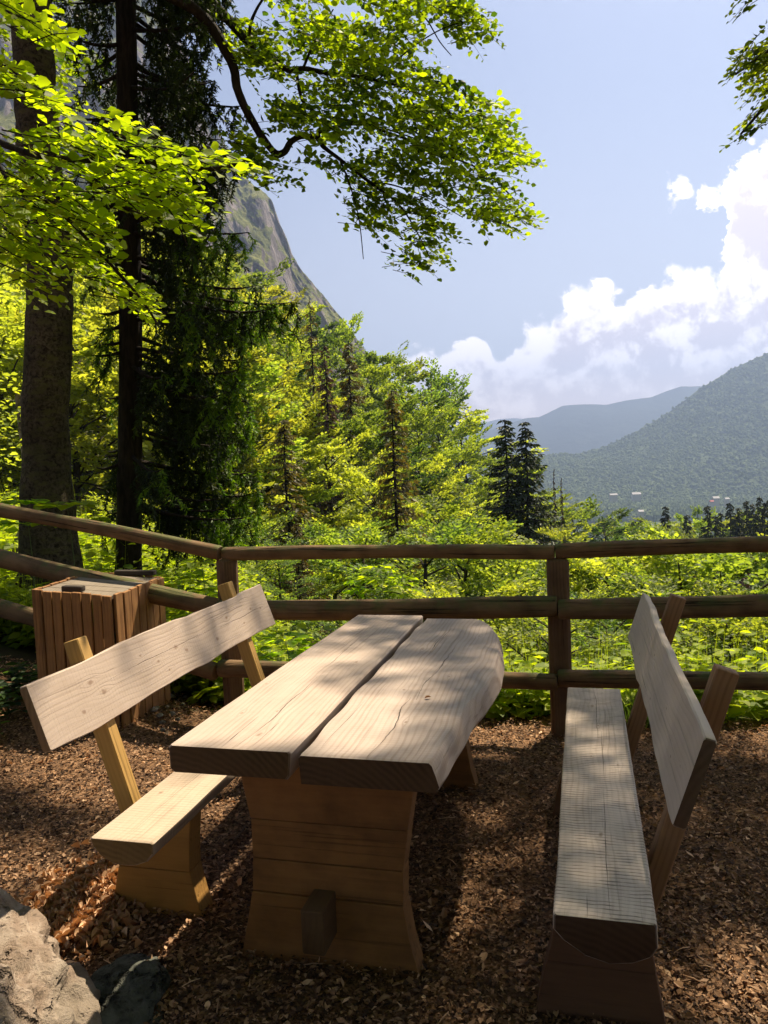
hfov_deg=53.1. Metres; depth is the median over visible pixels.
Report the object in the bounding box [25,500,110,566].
maple seedling
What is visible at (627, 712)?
grass tuft
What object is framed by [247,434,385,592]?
deciduous tree
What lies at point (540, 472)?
deciduous tree
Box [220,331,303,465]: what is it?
deciduous tree
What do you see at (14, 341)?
deciduous tree
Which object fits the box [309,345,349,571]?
dead spruce
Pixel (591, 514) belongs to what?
deciduous tree
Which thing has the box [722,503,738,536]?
spruce tree
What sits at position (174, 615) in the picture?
leafy plant
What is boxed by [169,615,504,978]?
picnic table
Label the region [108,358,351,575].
deciduous tree
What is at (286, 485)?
spruce tree
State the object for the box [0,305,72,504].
deciduous tree
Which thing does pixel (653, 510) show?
valley forest
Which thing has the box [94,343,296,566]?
deciduous tree
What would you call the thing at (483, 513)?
deciduous tree
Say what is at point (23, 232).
deciduous tree
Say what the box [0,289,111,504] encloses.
deciduous tree
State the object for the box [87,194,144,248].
deciduous tree
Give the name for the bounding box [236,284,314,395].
deciduous tree
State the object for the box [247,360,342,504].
deciduous tree
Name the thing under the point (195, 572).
leafy plant
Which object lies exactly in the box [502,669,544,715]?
broadleaf herb
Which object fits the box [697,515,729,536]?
deciduous tree
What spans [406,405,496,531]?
deciduous tree
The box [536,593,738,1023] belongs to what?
park bench
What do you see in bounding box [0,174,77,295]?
deciduous tree
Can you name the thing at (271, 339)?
deciduous tree
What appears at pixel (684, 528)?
deciduous tree
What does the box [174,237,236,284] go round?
deciduous tree
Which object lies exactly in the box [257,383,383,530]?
deciduous tree
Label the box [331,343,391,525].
spruce tree
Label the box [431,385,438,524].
spruce tree
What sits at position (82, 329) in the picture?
deciduous tree
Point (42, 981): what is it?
boulder
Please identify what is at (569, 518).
deciduous tree
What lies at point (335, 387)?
deciduous tree
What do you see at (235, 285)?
deciduous tree
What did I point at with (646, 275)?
sky
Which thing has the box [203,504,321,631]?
young tree
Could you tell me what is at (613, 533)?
deciduous tree
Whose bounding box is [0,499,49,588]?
maple seedling
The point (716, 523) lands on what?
spruce tree
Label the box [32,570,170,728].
litter bin
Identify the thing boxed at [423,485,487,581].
deciduous tree
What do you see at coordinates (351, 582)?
leafy sapling
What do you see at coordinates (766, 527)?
spruce tree
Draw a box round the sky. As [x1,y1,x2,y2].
[181,0,767,430]
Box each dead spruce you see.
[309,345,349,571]
[552,469,557,527]
[560,478,563,537]
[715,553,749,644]
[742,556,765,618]
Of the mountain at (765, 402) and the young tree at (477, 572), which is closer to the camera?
the young tree at (477, 572)
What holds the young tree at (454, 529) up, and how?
on the ground
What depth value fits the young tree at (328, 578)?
27.12 m
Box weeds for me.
[0,657,37,733]
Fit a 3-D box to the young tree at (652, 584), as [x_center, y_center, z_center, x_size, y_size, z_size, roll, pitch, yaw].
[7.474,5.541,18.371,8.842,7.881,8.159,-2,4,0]
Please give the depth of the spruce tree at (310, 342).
59.23 m
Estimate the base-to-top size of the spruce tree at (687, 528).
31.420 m
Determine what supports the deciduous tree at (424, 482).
on the ground
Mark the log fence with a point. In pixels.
(558, 607)
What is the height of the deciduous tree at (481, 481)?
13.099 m
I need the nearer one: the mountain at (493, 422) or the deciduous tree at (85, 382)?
the deciduous tree at (85, 382)
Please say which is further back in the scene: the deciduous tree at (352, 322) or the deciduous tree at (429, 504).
the deciduous tree at (352, 322)
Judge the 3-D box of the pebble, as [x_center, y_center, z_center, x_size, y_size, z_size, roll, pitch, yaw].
[-1.441,1.234,4.808,0.046,0.032,0.056,1,5,38]
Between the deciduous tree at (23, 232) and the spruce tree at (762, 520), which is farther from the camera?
the spruce tree at (762, 520)
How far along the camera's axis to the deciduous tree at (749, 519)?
203.99 m
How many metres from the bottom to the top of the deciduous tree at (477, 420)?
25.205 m
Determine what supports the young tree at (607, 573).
on the ground
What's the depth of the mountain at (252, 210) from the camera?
889.37 m
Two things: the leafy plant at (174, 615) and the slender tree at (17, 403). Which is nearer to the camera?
the leafy plant at (174, 615)
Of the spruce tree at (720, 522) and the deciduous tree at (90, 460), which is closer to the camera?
the deciduous tree at (90, 460)
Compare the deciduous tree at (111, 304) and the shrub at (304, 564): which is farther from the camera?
the deciduous tree at (111, 304)
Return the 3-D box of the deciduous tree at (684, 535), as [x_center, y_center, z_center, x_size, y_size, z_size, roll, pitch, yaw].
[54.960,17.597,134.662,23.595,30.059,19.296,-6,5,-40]
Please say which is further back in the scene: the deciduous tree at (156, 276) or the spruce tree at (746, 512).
the spruce tree at (746, 512)
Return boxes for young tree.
[0,489,18,505]
[79,491,194,556]
[148,527,263,582]
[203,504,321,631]
[204,516,280,588]
[243,537,343,643]
[248,534,381,643]
[251,515,421,644]
[286,518,449,599]
[286,588,412,650]
[290,512,600,668]
[355,515,585,667]
[379,572,609,670]
[425,536,649,668]
[453,583,632,671]
[462,533,675,664]
[502,522,762,662]
[507,654,533,667]
[512,585,690,666]
[517,559,734,669]
[526,571,767,671]
[538,525,767,664]
[595,578,767,671]
[600,519,767,659]
[685,617,767,670]
[688,553,767,666]
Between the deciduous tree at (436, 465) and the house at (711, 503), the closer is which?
the deciduous tree at (436, 465)
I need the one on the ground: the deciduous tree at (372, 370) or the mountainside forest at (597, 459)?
the deciduous tree at (372, 370)
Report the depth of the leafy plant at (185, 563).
5.12 m
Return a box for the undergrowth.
[0,479,767,723]
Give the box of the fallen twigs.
[0,709,767,1023]
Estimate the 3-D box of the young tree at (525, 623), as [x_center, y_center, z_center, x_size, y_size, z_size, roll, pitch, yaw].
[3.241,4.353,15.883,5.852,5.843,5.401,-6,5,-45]
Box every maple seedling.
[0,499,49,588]
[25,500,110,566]
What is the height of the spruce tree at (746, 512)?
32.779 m
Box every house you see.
[609,493,617,501]
[631,492,640,500]
[637,510,643,518]
[709,500,713,508]
[712,496,719,505]
[724,497,729,506]
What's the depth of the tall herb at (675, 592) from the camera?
4.79 m
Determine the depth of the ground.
3.03 m
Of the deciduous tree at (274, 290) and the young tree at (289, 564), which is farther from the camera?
the deciduous tree at (274, 290)
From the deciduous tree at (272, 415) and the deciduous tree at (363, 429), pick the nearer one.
the deciduous tree at (272, 415)
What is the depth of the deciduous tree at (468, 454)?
92.09 m
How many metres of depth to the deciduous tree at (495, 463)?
131.65 m
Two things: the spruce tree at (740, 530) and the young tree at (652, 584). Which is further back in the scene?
the spruce tree at (740, 530)
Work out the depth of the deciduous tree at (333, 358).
94.85 m
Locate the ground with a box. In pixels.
[0,277,767,1023]
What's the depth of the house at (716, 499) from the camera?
1848.89 m
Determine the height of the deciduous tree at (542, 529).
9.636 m
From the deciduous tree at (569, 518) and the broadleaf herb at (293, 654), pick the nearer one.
the broadleaf herb at (293, 654)
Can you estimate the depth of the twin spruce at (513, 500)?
55.60 m
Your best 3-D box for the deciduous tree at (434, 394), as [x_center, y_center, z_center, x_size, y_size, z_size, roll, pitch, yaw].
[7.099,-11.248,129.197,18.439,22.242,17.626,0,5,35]
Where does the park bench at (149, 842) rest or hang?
on the ground
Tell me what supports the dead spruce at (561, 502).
on the ground
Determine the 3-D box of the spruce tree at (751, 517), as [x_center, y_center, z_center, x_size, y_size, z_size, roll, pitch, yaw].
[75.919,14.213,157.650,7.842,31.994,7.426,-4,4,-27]
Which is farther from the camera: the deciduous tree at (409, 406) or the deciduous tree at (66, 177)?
the deciduous tree at (66, 177)
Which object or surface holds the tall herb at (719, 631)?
on the ground
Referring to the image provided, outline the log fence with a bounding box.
[0,503,767,737]
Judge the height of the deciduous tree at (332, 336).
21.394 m
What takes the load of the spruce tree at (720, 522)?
on the ground
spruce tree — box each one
[52,0,305,578]
[254,420,332,644]
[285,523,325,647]
[301,299,334,523]
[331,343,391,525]
[360,391,429,595]
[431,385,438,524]
[659,506,671,530]
[682,515,692,537]
[700,506,713,537]
[710,516,721,537]
[716,512,726,536]
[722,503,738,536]
[730,516,740,536]
[734,508,745,536]
[742,501,751,535]
[747,503,758,535]
[750,515,759,535]
[754,496,765,535]
[759,503,767,535]
[764,500,767,533]
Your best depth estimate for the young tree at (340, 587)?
27.64 m
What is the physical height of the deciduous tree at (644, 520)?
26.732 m
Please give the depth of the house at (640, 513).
1500.62 m
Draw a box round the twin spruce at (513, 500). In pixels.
[463,420,575,642]
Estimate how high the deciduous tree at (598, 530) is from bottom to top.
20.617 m
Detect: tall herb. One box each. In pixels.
[642,589,699,662]
[680,620,743,664]
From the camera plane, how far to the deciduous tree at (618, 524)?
131.49 m
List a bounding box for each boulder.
[0,888,101,1023]
[90,953,171,1023]
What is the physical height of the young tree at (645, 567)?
12.513 m
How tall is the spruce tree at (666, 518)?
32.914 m
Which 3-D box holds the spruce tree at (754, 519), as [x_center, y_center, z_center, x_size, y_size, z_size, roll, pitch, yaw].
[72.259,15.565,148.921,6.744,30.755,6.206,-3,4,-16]
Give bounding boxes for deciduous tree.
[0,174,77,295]
[0,237,81,434]
[0,262,91,425]
[0,263,118,439]
[0,264,117,520]
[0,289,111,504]
[0,303,189,521]
[0,304,285,546]
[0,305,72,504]
[2,221,109,289]
[4,216,82,291]
[6,281,164,516]
[12,275,142,469]
[63,173,92,201]
[69,191,150,275]
[70,216,116,286]
[71,324,281,554]
[73,269,103,452]
[77,224,148,368]
[85,277,270,490]
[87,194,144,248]
[93,284,154,426]
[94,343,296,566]
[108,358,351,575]
[141,225,227,290]
[144,258,160,292]
[146,247,264,372]
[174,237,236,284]
[195,398,358,591]
[196,355,328,508]
[211,250,272,302]
[211,257,317,385]
[211,279,289,370]
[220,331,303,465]
[230,290,289,411]
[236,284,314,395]
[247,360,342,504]
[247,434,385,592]
[253,336,324,468]
[253,429,415,626]
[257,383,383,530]
[269,298,348,402]
[276,400,419,530]
[277,314,358,418]
[278,335,359,460]
[289,367,382,465]
[308,460,436,624]
[312,311,387,415]
[323,362,428,504]
[327,340,417,475]
[330,405,440,533]
[342,354,470,484]
[344,381,466,507]
[345,506,470,592]
[359,441,469,573]
[374,403,467,526]
[377,453,477,581]
[383,374,480,492]
[393,493,504,582]
[405,402,548,517]
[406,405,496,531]
[409,510,545,652]
[411,357,489,492]
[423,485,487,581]
[428,492,516,533]
[431,432,501,526]
[449,446,554,525]
[449,518,551,585]
[462,470,525,525]
[490,455,574,538]
[523,491,601,542]
[541,494,632,594]
[545,523,588,585]
[579,514,640,597]
[591,523,631,540]
[604,514,660,596]
[629,516,692,564]
[663,527,719,572]
[668,520,710,537]
[669,505,729,537]
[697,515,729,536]
[714,510,744,536]
[723,518,752,533]
[727,507,765,533]
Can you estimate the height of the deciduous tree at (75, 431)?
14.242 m
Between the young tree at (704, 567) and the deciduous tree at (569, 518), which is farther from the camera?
the deciduous tree at (569, 518)
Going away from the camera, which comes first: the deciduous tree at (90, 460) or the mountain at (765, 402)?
the deciduous tree at (90, 460)
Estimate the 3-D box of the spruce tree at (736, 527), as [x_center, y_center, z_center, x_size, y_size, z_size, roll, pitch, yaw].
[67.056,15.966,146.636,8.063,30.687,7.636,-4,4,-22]
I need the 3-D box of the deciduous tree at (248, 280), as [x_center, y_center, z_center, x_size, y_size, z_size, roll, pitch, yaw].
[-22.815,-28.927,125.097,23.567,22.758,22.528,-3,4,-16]
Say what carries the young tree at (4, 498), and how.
on the ground
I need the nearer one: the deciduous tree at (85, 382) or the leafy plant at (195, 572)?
the leafy plant at (195, 572)
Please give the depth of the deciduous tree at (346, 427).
55.02 m
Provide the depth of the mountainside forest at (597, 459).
2846.18 m
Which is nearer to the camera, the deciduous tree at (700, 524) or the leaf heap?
the leaf heap
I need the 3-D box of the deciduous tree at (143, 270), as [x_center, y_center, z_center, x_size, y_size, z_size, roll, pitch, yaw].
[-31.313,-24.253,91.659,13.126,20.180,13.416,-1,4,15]
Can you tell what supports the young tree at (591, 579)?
on the ground
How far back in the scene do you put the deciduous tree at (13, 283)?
55.08 m
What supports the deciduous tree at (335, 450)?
on the ground
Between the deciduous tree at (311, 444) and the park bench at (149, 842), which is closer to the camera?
the park bench at (149, 842)
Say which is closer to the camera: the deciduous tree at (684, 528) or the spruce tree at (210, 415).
the spruce tree at (210, 415)
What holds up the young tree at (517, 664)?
on the ground
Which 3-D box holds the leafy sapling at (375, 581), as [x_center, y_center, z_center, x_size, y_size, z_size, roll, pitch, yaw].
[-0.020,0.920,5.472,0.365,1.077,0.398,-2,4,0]
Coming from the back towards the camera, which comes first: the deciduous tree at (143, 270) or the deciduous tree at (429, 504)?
the deciduous tree at (143, 270)
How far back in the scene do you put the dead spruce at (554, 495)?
105.13 m
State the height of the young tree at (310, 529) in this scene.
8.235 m
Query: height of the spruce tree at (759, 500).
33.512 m
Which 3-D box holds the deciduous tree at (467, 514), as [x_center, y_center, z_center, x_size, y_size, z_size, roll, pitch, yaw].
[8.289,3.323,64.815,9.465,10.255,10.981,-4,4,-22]
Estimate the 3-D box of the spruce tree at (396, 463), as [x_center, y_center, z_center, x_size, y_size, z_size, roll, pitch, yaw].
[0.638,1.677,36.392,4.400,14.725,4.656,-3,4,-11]
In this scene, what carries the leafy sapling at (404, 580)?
on the ground
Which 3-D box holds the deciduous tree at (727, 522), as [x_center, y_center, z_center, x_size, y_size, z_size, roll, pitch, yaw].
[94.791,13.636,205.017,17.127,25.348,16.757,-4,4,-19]
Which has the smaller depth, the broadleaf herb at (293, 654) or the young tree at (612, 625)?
the broadleaf herb at (293, 654)
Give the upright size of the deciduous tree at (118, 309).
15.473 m
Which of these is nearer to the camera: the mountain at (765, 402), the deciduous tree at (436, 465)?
the deciduous tree at (436, 465)
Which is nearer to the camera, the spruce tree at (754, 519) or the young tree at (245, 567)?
the young tree at (245, 567)
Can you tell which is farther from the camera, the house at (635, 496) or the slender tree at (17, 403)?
the house at (635, 496)
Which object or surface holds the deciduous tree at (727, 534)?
on the ground
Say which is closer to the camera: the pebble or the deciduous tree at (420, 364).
the pebble
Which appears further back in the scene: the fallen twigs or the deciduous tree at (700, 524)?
the deciduous tree at (700, 524)
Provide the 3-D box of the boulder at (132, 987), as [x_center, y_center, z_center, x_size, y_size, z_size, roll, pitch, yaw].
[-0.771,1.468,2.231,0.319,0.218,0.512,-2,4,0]
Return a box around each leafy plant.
[153,568,217,692]
[166,613,187,694]
[174,557,217,702]
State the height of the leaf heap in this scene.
0.153 m
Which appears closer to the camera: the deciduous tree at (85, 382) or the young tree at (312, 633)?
the young tree at (312, 633)
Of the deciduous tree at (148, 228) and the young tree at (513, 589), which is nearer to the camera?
the young tree at (513, 589)
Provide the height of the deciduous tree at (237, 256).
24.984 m
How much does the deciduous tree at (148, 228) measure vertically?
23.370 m
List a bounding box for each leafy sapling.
[341,580,376,598]
[353,564,403,598]
[383,575,425,598]
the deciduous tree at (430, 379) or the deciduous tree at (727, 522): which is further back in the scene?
the deciduous tree at (727, 522)
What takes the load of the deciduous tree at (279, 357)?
on the ground
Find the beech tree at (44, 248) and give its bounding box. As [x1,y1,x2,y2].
[0,0,548,595]
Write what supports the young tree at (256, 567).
on the ground
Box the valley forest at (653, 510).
[515,495,767,542]
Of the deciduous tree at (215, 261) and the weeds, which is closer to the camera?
the weeds
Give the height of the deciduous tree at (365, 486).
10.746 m
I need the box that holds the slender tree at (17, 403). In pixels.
[0,262,25,552]
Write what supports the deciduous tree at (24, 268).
on the ground
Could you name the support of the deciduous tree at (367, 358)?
on the ground
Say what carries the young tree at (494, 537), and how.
on the ground
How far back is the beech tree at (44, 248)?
7.01 m
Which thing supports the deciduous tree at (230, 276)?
on the ground
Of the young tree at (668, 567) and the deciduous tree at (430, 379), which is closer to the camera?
the young tree at (668, 567)
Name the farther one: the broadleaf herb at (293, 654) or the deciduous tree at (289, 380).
the deciduous tree at (289, 380)
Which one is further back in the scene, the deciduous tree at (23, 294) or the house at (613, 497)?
the house at (613, 497)
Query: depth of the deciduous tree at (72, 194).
119.60 m
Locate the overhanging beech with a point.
(756, 65)
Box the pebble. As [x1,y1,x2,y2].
[149,706,157,711]
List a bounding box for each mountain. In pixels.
[0,0,487,526]
[428,386,701,479]
[452,418,521,430]
[470,353,767,501]
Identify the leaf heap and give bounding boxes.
[12,839,206,962]
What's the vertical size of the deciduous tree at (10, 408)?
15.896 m
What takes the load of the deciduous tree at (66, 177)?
on the ground
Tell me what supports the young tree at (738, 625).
on the ground
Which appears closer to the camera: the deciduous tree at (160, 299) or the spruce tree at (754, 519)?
the deciduous tree at (160, 299)
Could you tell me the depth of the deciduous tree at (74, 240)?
87.51 m
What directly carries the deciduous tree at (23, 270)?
on the ground
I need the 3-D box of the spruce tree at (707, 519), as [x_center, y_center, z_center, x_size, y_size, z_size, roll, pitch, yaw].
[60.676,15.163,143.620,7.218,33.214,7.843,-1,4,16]
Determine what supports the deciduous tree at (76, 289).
on the ground
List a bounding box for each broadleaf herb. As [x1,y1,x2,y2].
[259,631,312,661]
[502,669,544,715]
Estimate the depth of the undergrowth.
5.97 m
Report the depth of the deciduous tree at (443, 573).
40.02 m
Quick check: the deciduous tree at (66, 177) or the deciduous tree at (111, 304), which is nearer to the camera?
the deciduous tree at (111, 304)
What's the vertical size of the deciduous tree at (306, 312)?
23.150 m
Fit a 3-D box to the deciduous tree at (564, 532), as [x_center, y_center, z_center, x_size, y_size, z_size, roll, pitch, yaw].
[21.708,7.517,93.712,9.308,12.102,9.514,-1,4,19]
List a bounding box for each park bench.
[20,581,274,917]
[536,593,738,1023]
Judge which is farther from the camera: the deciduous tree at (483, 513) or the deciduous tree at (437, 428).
the deciduous tree at (437, 428)
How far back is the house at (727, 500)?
1860.80 m
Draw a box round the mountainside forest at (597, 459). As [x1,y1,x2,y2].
[499,353,767,503]
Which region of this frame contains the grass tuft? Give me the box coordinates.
[620,689,649,729]
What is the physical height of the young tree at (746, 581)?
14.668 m
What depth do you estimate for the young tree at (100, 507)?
25.27 m
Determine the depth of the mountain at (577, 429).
6356.73 m
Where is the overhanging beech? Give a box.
[718,0,767,152]

